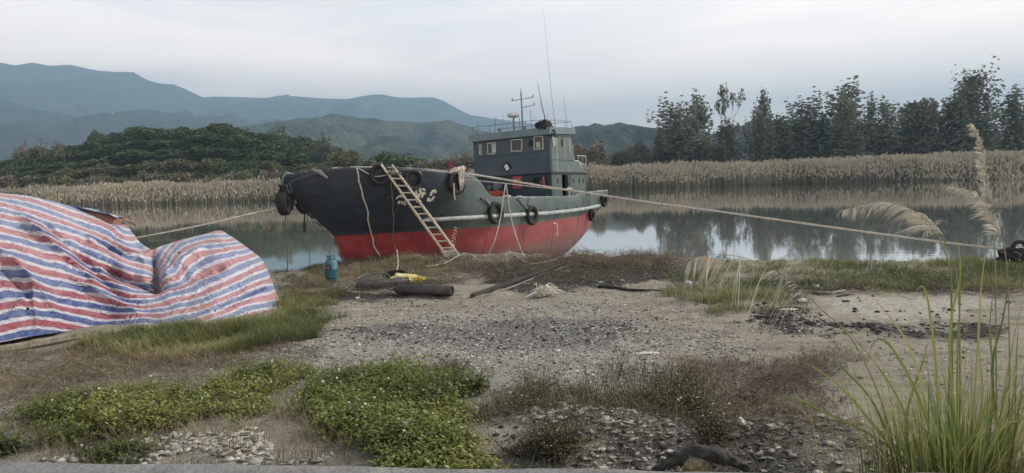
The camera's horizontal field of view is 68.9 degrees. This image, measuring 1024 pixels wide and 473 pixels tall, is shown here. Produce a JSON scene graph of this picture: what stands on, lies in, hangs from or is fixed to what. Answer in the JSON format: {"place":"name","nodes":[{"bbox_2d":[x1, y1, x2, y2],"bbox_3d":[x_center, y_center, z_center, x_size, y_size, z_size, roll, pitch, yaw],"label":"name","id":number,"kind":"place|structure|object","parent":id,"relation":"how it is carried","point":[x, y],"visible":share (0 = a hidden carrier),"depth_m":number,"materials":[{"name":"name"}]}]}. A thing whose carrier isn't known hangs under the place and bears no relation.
{"place":"outdoors","nodes":[
{"label":"outdoors","id":0,"kind":"place"},
{"bbox_2d":[0,62,245,116],"bbox_3d":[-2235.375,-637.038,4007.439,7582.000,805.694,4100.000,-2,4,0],"label":"distant mountain","id":1,"kind":"structure","parent":0,"point":[73,90],"depth_m":4032.28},
{"bbox_2d":[0,99,280,160],"bbox_3d":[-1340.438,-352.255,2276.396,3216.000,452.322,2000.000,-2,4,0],"label":"ridge","id":2,"kind":"structure","parent":0,"point":[19,124],"depth_m":2265.82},
{"bbox_2d":[65,282,352,359],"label":"grass","id":3,"kind":"structure","parent":0,"point":[288,324],"depth_m":12.47,"materials":[{"name":"green plant"}]},
{"bbox_2d":[234,114,490,163],"bbox_3d":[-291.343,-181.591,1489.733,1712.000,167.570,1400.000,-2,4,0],"label":"terraced hill","id":4,"kind":"structure","parent":0,"point":[366,138],"depth_m":1512.49,"materials":[{"name":"green plant"}]},
{"bbox_2d":[196,94,534,132],"bbox_3d":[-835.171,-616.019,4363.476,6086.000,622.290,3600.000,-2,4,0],"label":"distant mountain","id":5,"kind":"structure","parent":0,"point":[376,106],"depth_m":4471.33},
{"bbox_2d":[0,334,881,435],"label":"dry grass","id":6,"kind":"structure","parent":0,"point":[164,356],"depth_m":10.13,"materials":[{"name":"plant"}]},
{"bbox_2d":[0,461,924,472],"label":"concrete road","id":7,"kind":"structure","parent":0,"point":[26,467],"depth_m":5.71,"materials":[{"name":"grey concrete"}]},
{"bbox_2d":[0,154,1023,472],"bbox_3d":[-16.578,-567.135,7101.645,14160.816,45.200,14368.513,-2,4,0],"label":"ground","id":8,"kind":"structure","parent":0,"point":[836,308],"depth_m":11.00,"materials":[{"name":"grey gravel"}]},
{"bbox_2d":[13,146,52,161],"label":"evergreen tree","id":9,"kind":"object","parent":8,"relation":"on","point":[34,152],"visible":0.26,"depth_m":251.03,"materials":[{"name":"green plant"}]},
{"bbox_2d":[22,174,73,183],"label":"olive tree","id":10,"kind":"object","parent":8,"relation":"on","point":[44,178],"visible":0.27,"depth_m":199.07,"materials":[{"name":"green plant"}]},
{"bbox_2d":[0,328,101,352],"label":"timber beam","id":11,"kind":"structure","parent":8,"relation":"on","point":[41,342],"depth_m":12.24,"materials":[{"name":"beige wood"}]},
{"bbox_2d":[37,162,76,174],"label":"evergreen tree","id":12,"kind":"object","parent":8,"relation":"on","point":[48,169],"visible":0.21,"depth_m":214.54,"materials":[{"name":"green plant"}]},
{"bbox_2d":[0,375,170,463],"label":"weeds","id":13,"kind":"object","parent":8,"relation":"on","point":[47,408],"visible":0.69,"depth_m":7.55,"materials":[{"name":"green plant"}]},
{"bbox_2d":[73,139,109,150],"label":"evergreen tree","id":14,"kind":"object","parent":8,"relation":"on","point":[89,145],"visible":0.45,"depth_m":246.12,"materials":[{"name":"green plant"}]},
{"bbox_2d":[73,151,109,161],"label":"evergreen tree","id":15,"kind":"object","parent":8,"relation":"on","point":[86,155],"visible":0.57,"depth_m":232.40,"materials":[{"name":"green plant"}]},
{"bbox_2d":[88,163,126,177],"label":"olive tree","id":16,"kind":"object","parent":8,"relation":"on","point":[106,169],"visible":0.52,"depth_m":202.84,"materials":[{"name":"green plant"}]},
{"bbox_2d":[94,143,126,157],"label":"evergreen tree","id":17,"kind":"object","parent":8,"relation":"on","point":[108,148],"visible":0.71,"depth_m":233.56,"materials":[{"name":"green plant"}]},
{"bbox_2d":[100,132,133,150],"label":"evergreen tree","id":18,"kind":"object","parent":8,"relation":"on","point":[113,138],"visible":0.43,"depth_m":249.96,"materials":[{"name":"green plant"}]},
{"bbox_2d":[107,149,160,165],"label":"evergreen tree","id":19,"kind":"object","parent":8,"relation":"on","point":[124,159],"visible":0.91,"depth_m":215.62,"materials":[{"name":"green plant"}]},
{"bbox_2d":[115,126,154,142],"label":"evergreen tree","id":20,"kind":"object","parent":8,"relation":"on","point":[130,130],"visible":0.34,"depth_m":252.50,"materials":[{"name":"green plant"}]},
{"bbox_2d":[0,193,277,341],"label":"tarpaulin","id":21,"kind":"object","parent":8,"relation":"on","point":[64,268],"visible":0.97,"depth_m":14.49,"materials":[{"name":"multicoloured plastic"}]},
{"bbox_2d":[80,209,135,225],"bbox_3d":[-9.641,-0.357,17.151,1.552,0.742,0.900,-2,4,0],"label":"rusty plate","id":22,"kind":"object","parent":21,"relation":"on","point":[108,218],"visible":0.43,"depth_m":16.93,"materials":[{"name":"paint"}]},
{"bbox_2d":[122,139,157,152],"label":"evergreen tree","id":23,"kind":"object","parent":8,"relation":"on","point":[135,145],"visible":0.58,"depth_m":232.20,"materials":[{"name":"green plant"}]},
{"bbox_2d":[0,174,280,206],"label":"reed bed","id":24,"kind":"object","parent":8,"relation":"on","point":[157,192],"visible":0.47,"depth_m":166.68,"materials":[{"name":"beige plant"}]},
{"bbox_2d":[123,160,169,176],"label":"olive tree","id":25,"kind":"object","parent":8,"relation":"on","point":[150,166],"visible":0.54,"depth_m":202.30,"materials":[{"name":"green plant"}]},
{"bbox_2d":[127,128,166,140],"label":"evergreen tree","id":26,"kind":"object","parent":8,"relation":"on","point":[151,133],"visible":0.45,"depth_m":251.98,"materials":[{"name":"green plant"}]},
{"bbox_2d":[134,170,166,181],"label":"dry bush","id":27,"kind":"object","parent":8,"relation":"on","point":[151,176],"visible":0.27,"depth_m":179.74,"materials":[{"name":"brown plant"}]},
{"bbox_2d":[153,158,193,173],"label":"olive tree","id":28,"kind":"object","parent":8,"relation":"on","point":[171,165],"visible":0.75,"depth_m":202.29,"materials":[{"name":"green plant"}]},
{"bbox_2d":[151,140,198,151],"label":"evergreen tree","id":29,"kind":"object","parent":8,"relation":"on","point":[170,145],"visible":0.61,"depth_m":229.41,"materials":[{"name":"green plant"}]},
{"bbox_2d":[166,126,206,140],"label":"evergreen tree","id":30,"kind":"object","parent":8,"relation":"on","point":[177,133],"visible":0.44,"depth_m":245.10,"materials":[{"name":"green plant"}]},
{"bbox_2d":[184,146,224,161],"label":"evergreen tree","id":31,"kind":"object","parent":8,"relation":"on","point":[203,152],"visible":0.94,"depth_m":217.87,"materials":[{"name":"green plant"}]},
{"bbox_2d":[190,158,230,174],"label":"olive tree","id":32,"kind":"object","parent":8,"relation":"on","point":[202,164],"visible":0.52,"depth_m":201.15,"materials":[{"name":"green plant"}]},
{"bbox_2d":[186,132,236,147],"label":"evergreen tree","id":33,"kind":"object","parent":8,"relation":"on","point":[208,138],"visible":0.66,"depth_m":228.86,"materials":[{"name":"green plant"}]},
{"bbox_2d":[205,123,241,134],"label":"evergreen tree","id":34,"kind":"object","parent":8,"relation":"on","point":[222,128],"visible":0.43,"depth_m":250.59,"materials":[{"name":"green plant"}]},
{"bbox_2d":[207,147,240,158],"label":"evergreen tree","id":35,"kind":"object","parent":8,"relation":"on","point":[227,151],"visible":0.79,"depth_m":221.34,"materials":[{"name":"green plant"}]},
{"bbox_2d":[206,160,259,175],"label":"evergreen tree","id":36,"kind":"object","parent":8,"relation":"on","point":[225,168],"visible":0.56,"depth_m":197.41,"materials":[{"name":"green plant"}]},
{"bbox_2d":[213,134,252,149],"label":"evergreen tree","id":37,"kind":"object","parent":8,"relation":"on","point":[234,139],"visible":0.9,"depth_m":229.66,"materials":[{"name":"green plant"}]},
{"bbox_2d":[0,355,493,465],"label":"dry grass","id":38,"kind":"structure","parent":8,"relation":"on","point":[202,431],"depth_m":7.35,"materials":[{"name":"plant"}]},
{"bbox_2d":[239,132,274,143],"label":"evergreen tree","id":39,"kind":"object","parent":8,"relation":"on","point":[258,136],"visible":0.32,"depth_m":247.91,"materials":[{"name":"green plant"}]},
{"bbox_2d":[243,150,275,160],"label":"evergreen tree","id":40,"kind":"object","parent":8,"relation":"on","point":[262,155],"visible":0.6,"depth_m":213.99,"materials":[{"name":"green plant"}]},
{"bbox_2d":[240,144,285,152],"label":"evergreen tree","id":41,"kind":"object","parent":8,"relation":"on","point":[265,147],"visible":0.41,"depth_m":229.46,"materials":[{"name":"green plant"}]},
{"bbox_2d":[264,130,292,144],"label":"evergreen tree","id":42,"kind":"object","parent":8,"relation":"on","point":[276,137],"visible":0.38,"depth_m":250.31,"materials":[{"name":"green plant"}]},
{"bbox_2d":[267,150,310,167],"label":"evergreen tree","id":43,"kind":"object","parent":8,"relation":"on","point":[288,158],"visible":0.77,"depth_m":212.89,"materials":[{"name":"green plant"}]},
{"bbox_2d":[60,346,518,437],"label":"weeds","id":44,"kind":"object","parent":8,"relation":"on","point":[388,383],"visible":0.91,"depth_m":8.47,"materials":[{"name":"green plant"}]},
{"bbox_2d":[311,133,335,165],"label":"conifer tree","id":45,"kind":"object","parent":8,"relation":"on","point":[324,149],"visible":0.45,"depth_m":222.14,"materials":[{"name":"green plant"}]},
{"bbox_2d":[324,254,337,282],"bbox_3d":[-4.631,0.820,19.104,0.342,0.701,0.353,-2,4,0],"label":"gas bottle","id":46,"kind":"object","parent":8,"relation":"on","point":[331,268],"visible":0.98,"depth_m":18.99,"materials":[{"name":"blue metal"}]},
{"bbox_2d":[322,150,363,169],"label":"round tree","id":47,"kind":"object","parent":8,"relation":"on","point":[348,158],"visible":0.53,"depth_m":212.12,"materials":[{"name":"green plant"}]},
{"bbox_2d":[0,360,709,468],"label":"grass","id":48,"kind":"structure","parent":8,"relation":"on","point":[560,407],"depth_m":7.47,"materials":[{"name":"green plant"}]},
{"bbox_2d":[268,251,482,291],"bbox_3d":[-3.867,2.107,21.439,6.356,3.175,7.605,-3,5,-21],"label":"dry grass","id":49,"kind":"structure","parent":8,"relation":"on","point":[409,267],"depth_m":20.80,"materials":[{"name":"brown plant"}]},
{"bbox_2d":[348,277,409,289],"bbox_3d":[-3.164,1.124,17.758,1.459,0.220,0.220,-4,5,-25],"label":"steel cylinder","id":50,"kind":"object","parent":8,"relation":"on","point":[403,280],"visible":0.77,"depth_m":17.70,"materials":[{"name":"paint"}]},
{"bbox_2d":[360,150,427,166],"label":"round tree","id":51,"kind":"object","parent":8,"relation":"on","point":[395,160],"visible":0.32,"depth_m":201.07,"materials":[{"name":"green plant"}]},
{"bbox_2d":[291,381,517,468],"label":"weeds","id":52,"kind":"object","parent":8,"relation":"on","point":[423,432],"visible":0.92,"depth_m":6.91,"materials":[{"name":"green plant"}]},
{"bbox_2d":[380,164,459,258],"bbox_3d":[-2.585,-0.631,21.949,2.506,3.060,0.115,-4,5,-26],"label":"ladder","id":53,"kind":"object","parent":8,"relation":"on","point":[442,233],"visible":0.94,"depth_m":21.87,"materials":[{"name":"brown wood"}]},
{"bbox_2d":[387,284,453,295],"bbox_3d":[-2.053,1.184,16.577,1.600,0.230,0.230,0,5,21],"label":"steel cylinder","id":54,"kind":"object","parent":8,"relation":"on","point":[435,290],"visible":0.98,"depth_m":16.43,"materials":[{"name":"paint"}]},
{"bbox_2d":[0,340,879,472],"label":"brushwood","id":55,"kind":"object","parent":8,"relation":"on","point":[795,428],"visible":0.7,"depth_m":7.74,"materials":[{"name":"brown plant"}]},
{"bbox_2d":[281,11,607,261],"bbox_3d":[-2.053,-3.675,27.413,5.316,10.572,16.356,-1,3,33],"label":"fishing boat","id":56,"kind":"object","parent":8,"relation":"on","point":[332,199],"visible":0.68,"depth_m":24.49,"materials":[{"name":"paint"}]},
{"bbox_2d":[276,192,291,215],"bbox_3d":[-6.214,-0.893,20.327,0.315,0.656,0.644,-2,4,0],"label":"fender tyre","id":57,"kind":"object","parent":56,"relation":"hanging from","point":[282,209],"visible":0.93,"depth_m":20.08,"materials":[{"name":"black rubber"}]},
{"bbox_2d":[369,164,389,184],"bbox_3d":[-3.788,-1.771,21.393,0.620,0.624,0.179,-4,5,-24],"label":"fender tyre","id":58,"kind":"object","parent":56,"relation":"hanging from","point":[373,179],"visible":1,"depth_m":21.30,"materials":[{"name":"black rubber"}]},
{"bbox_2d":[403,170,422,190],"bbox_3d":[-2.913,-1.659,21.963,0.620,0.624,0.178,-5,5,-32],"label":"fender tyre","id":59,"kind":"object","parent":56,"relation":"hanging from","point":[417,173],"visible":0.96,"depth_m":21.93,"materials":[{"name":"black rubber"}]},
{"bbox_2d":[487,202,503,224],"bbox_3d":[-0.537,-0.773,24.795,0.179,0.763,0.760,2,6,37],"label":"fender tyre","id":60,"kind":"object","parent":56,"relation":"hanging from","point":[498,205],"visible":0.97,"depth_m":24.66,"materials":[{"name":"black rubber"}]},
{"bbox_2d":[464,172,1002,249],"bbox_3d":[5.711,-0.854,21.144,15.058,2.440,1.152,0,5,20],"label":"mooring rope","id":61,"kind":"object","parent":56,"relation":"attached to","point":[840,228],"visible":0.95,"depth_m":21.20,"materials":[{"name":"white fabric"}]},
{"bbox_2d":[40,402,935,472],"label":"rubble","id":62,"kind":"object","parent":8,"relation":"on","point":[253,459],"visible":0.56,"depth_m":7.09,"materials":[{"name":"grey stone"}]},
{"bbox_2d":[681,457,711,471],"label":"rock","id":63,"kind":"object","parent":62,"relation":"on","point":[692,464],"visible":0.94,"depth_m":6.41,"materials":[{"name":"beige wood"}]},
{"bbox_2d":[651,444,750,471],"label":"tire","id":64,"kind":"object","parent":62,"relation":"on","point":[715,454],"visible":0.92,"depth_m":6.46,"materials":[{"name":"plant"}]},
{"bbox_2d":[470,261,570,296],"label":"steel beam","id":65,"kind":"structure","parent":8,"relation":"on","point":[498,286],"depth_m":17.55,"materials":[{"name":"brown metal"}]},
{"bbox_2d":[348,243,696,271],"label":"dry grass","id":66,"kind":"structure","parent":8,"relation":"on","point":[574,251],"depth_m":21.16,"materials":[{"name":"plant"}]},
{"bbox_2d":[222,263,849,418],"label":"pale chips","id":67,"kind":"object","parent":8,"relation":"on","point":[655,344],"visible":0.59,"depth_m":11.78,"materials":[{"name":"beige stone"}]},
{"bbox_2d":[526,283,565,296],"bbox_3d":[0.692,1.093,15.684,0.848,0.262,0.609,-2,4,0],"label":"dry root clump","id":68,"kind":"object","parent":8,"relation":"on","point":[547,289],"visible":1,"depth_m":15.54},
{"bbox_2d":[323,296,794,387],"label":"dry grass","id":69,"kind":"structure","parent":8,"relation":"on","point":[592,332],"depth_m":11.85,"materials":[{"name":"brown plant"}]},
{"bbox_2d":[572,139,606,165],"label":"dry bush","id":70,"kind":"object","parent":8,"relation":"on","point":[592,153],"visible":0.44,"depth_m":200.58,"materials":[{"name":"brown plant"}]},
{"bbox_2d":[441,341,753,467],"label":"dry weeds","id":71,"kind":"object","parent":8,"relation":"on","point":[548,441],"visible":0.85,"depth_m":7.63,"materials":[{"name":"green plant"}]},
{"bbox_2d":[606,150,631,165],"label":"feathery tree","id":72,"kind":"object","parent":8,"relation":"on","point":[618,158],"visible":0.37,"depth_m":202.56,"materials":[{"name":"green plant"}]},
{"bbox_2d":[623,140,652,165],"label":"feathery tree","id":73,"kind":"object","parent":8,"relation":"on","point":[636,153],"visible":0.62,"depth_m":196.10,"materials":[{"name":"green plant"}]},
{"bbox_2d":[273,243,1023,301],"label":"brushwood","id":74,"kind":"object","parent":8,"relation":"on","point":[495,267],"visible":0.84,"depth_m":18.55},
{"bbox_2d":[308,290,1007,470],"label":"cinders","id":75,"kind":"object","parent":8,"relation":"on","point":[636,422],"visible":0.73,"depth_m":11.67,"materials":[{"name":"black gravel"}]},
{"bbox_2d":[651,125,667,163],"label":"feathery tree","id":76,"kind":"object","parent":8,"relation":"on","point":[658,151],"visible":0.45,"depth_m":210.16,"materials":[{"name":"green plant"}]},
{"bbox_2d":[646,91,706,161],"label":"feathery tree","id":77,"kind":"object","parent":8,"relation":"on","point":[679,131],"visible":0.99,"depth_m":198.14,"materials":[{"name":"green plant"}]},
{"bbox_2d":[649,137,704,164],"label":"feathery tree","id":78,"kind":"object","parent":8,"relation":"on","point":[675,159],"visible":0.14,"depth_m":208.86,"materials":[{"name":"green plant"}]},
{"bbox_2d":[682,88,713,159],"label":"feathery tree","id":79,"kind":"object","parent":8,"relation":"on","point":[701,112],"visible":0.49,"depth_m":208.79,"materials":[{"name":"green plant"}]},
{"bbox_2d":[680,134,735,162],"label":"feathery tree","id":80,"kind":"object","parent":8,"relation":"on","point":[705,158],"visible":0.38,"depth_m":205.74,"materials":[{"name":"green plant"}]},
{"bbox_2d":[694,140,742,161],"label":"feathery tree","id":81,"kind":"object","parent":8,"relation":"on","point":[719,151],"visible":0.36,"depth_m":206.69,"materials":[{"name":"green plant"}]},
{"bbox_2d":[710,117,743,162],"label":"feathery tree","id":82,"kind":"object","parent":8,"relation":"on","point":[732,140],"visible":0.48,"depth_m":217.89,"materials":[{"name":"green plant"}]},
{"bbox_2d":[714,82,746,160],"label":"feathery tree","id":83,"kind":"object","parent":8,"relation":"on","point":[722,95],"visible":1,"depth_m":203.41,"materials":[{"name":"green plant"}]},
{"bbox_2d":[467,149,1023,189],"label":"reed bed","id":84,"kind":"object","parent":8,"relation":"on","point":[951,166],"visible":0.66,"depth_m":171.44,"materials":[{"name":"beige plant"}]},
{"bbox_2d":[740,105,784,162],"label":"feathery tree","id":85,"kind":"object","parent":8,"relation":"on","point":[761,144],"visible":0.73,"depth_m":203.49,"materials":[{"name":"green plant"}]},
{"bbox_2d":[751,87,776,158],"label":"feathery tree","id":86,"kind":"object","parent":8,"relation":"on","point":[765,109],"visible":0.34,"depth_m":207.35,"materials":[{"name":"green plant"}]},
{"bbox_2d":[766,108,807,160],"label":"feathery tree","id":87,"kind":"object","parent":8,"relation":"on","point":[779,127],"visible":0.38,"depth_m":206.21,"materials":[{"name":"green plant"}]},
{"bbox_2d":[769,128,824,159],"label":"feathery tree","id":88,"kind":"object","parent":8,"relation":"on","point":[784,156],"visible":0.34,"depth_m":204.58,"materials":[{"name":"green plant"}]},
{"bbox_2d":[782,86,832,157],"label":"feathery tree","id":89,"kind":"object","parent":8,"relation":"on","point":[812,115],"visible":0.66,"depth_m":208.69,"materials":[{"name":"green plant"}]},
{"bbox_2d":[786,117,836,158],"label":"feathery tree","id":90,"kind":"object","parent":8,"relation":"on","point":[814,147],"visible":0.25,"depth_m":207.40,"materials":[{"name":"green plant"}]},
{"bbox_2d":[814,70,870,147],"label":"feathery tree","id":91,"kind":"object","parent":8,"relation":"on","point":[841,93],"visible":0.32,"depth_m":208.22,"materials":[{"name":"green plant"}]},
{"bbox_2d":[814,89,878,158],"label":"feathery tree","id":92,"kind":"object","parent":8,"relation":"on","point":[852,142],"visible":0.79,"depth_m":195.48,"materials":[{"name":"green plant"}]},
{"bbox_2d":[684,124,1023,472],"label":"plume grass","id":93,"kind":"structure","parent":8,"relation":"on","point":[953,453],"depth_m":5.85,"materials":[{"name":"green plant"}]},
{"bbox_2d":[863,91,879,156],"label":"feathery tree","id":94,"kind":"object","parent":8,"relation":"on","point":[871,112],"visible":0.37,"depth_m":205.51,"materials":[{"name":"green plant"}]},
{"bbox_2d":[733,295,1014,335],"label":"cinders","id":95,"kind":"object","parent":8,"relation":"on","point":[834,324],"visible":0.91,"depth_m":12.19,"materials":[{"name":"black gravel"}]},
{"bbox_2d":[863,95,910,155],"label":"feathery tree","id":96,"kind":"object","parent":8,"relation":"on","point":[883,128],"visible":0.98,"depth_m":196.07,"materials":[{"name":"green plant"}]},
{"bbox_2d":[883,97,946,155],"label":"feathery tree","id":97,"kind":"object","parent":8,"relation":"on","point":[922,119],"visible":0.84,"depth_m":199.50,"materials":[{"name":"green plant"}]},
{"bbox_2d":[931,95,967,152],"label":"feathery tree","id":98,"kind":"object","parent":8,"relation":"on","point":[949,139],"visible":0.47,"depth_m":201.38,"materials":[{"name":"green plant"}]},
{"bbox_2d":[939,55,1018,152],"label":"feathery tree","id":99,"kind":"object","parent":8,"relation":"on","point":[967,105],"visible":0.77,"depth_m":194.84,"materials":[{"name":"green plant"}]},
{"bbox_2d":[992,84,1023,151],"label":"feathery tree","id":100,"kind":"object","parent":8,"relation":"on","point":[1016,111],"visible":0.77,"depth_m":196.08,"materials":[{"name":"green plant"}]},
{"bbox_2d":[996,240,1023,263],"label":"mooring winch","id":101,"kind":"object","parent":8,"relation":"on","point":[1013,252],"visible":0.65,"depth_m":17.86,"materials":[{"name":"black metal"}]},
{"bbox_2d":[0,0,1023,133],"label":"sky","id":102,"kind":"structure","parent":0,"point":[610,61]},
{"bbox_2d":[84,179,1023,272],"bbox_3d":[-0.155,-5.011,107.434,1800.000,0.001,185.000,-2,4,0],"label":"water","id":103,"kind":"structure","parent":0,"point":[618,223],"depth_m":51.09,"materials":[{"name":"grey liquid"}]},
{"bbox_2d":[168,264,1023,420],"bbox_3d":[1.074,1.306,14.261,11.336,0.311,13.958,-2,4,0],"label":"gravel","id":104,"kind":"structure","parent":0,"point":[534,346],"depth_m":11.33,"materials":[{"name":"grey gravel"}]},
{"bbox_2d":[571,118,1002,164],"bbox_3d":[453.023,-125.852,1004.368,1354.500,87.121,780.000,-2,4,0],"label":"wooded hill","id":105,"kind":"structure","parent":0,"point":[617,137],"depth_m":900.80,"materials":[{"name":"green plant"}]},
{"bbox_2d":[645,254,1023,315],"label":"grass","id":106,"kind":"structure","parent":0,"point":[724,295],"depth_m":16.39,"materials":[{"name":"green plant"}]},
{"bbox_3d":[-10.748,0.909,18.700,0.170,1.528,0.120,-2,4,0],"label":"mooring stake","id":107,"kind":"object","parent":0,"visible":0},
{"bbox_2d":[136,207,276,238],"bbox_3d":[-8.536,-0.241,19.436,4.834,0.865,0.233,-4,5,-22],"label":"stern line","id":108,"kind":"object","parent":107,"relation":"attached to","point":[206,223],"visible":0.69,"depth_m":19.54,"materials":[{"name":"fabric"}]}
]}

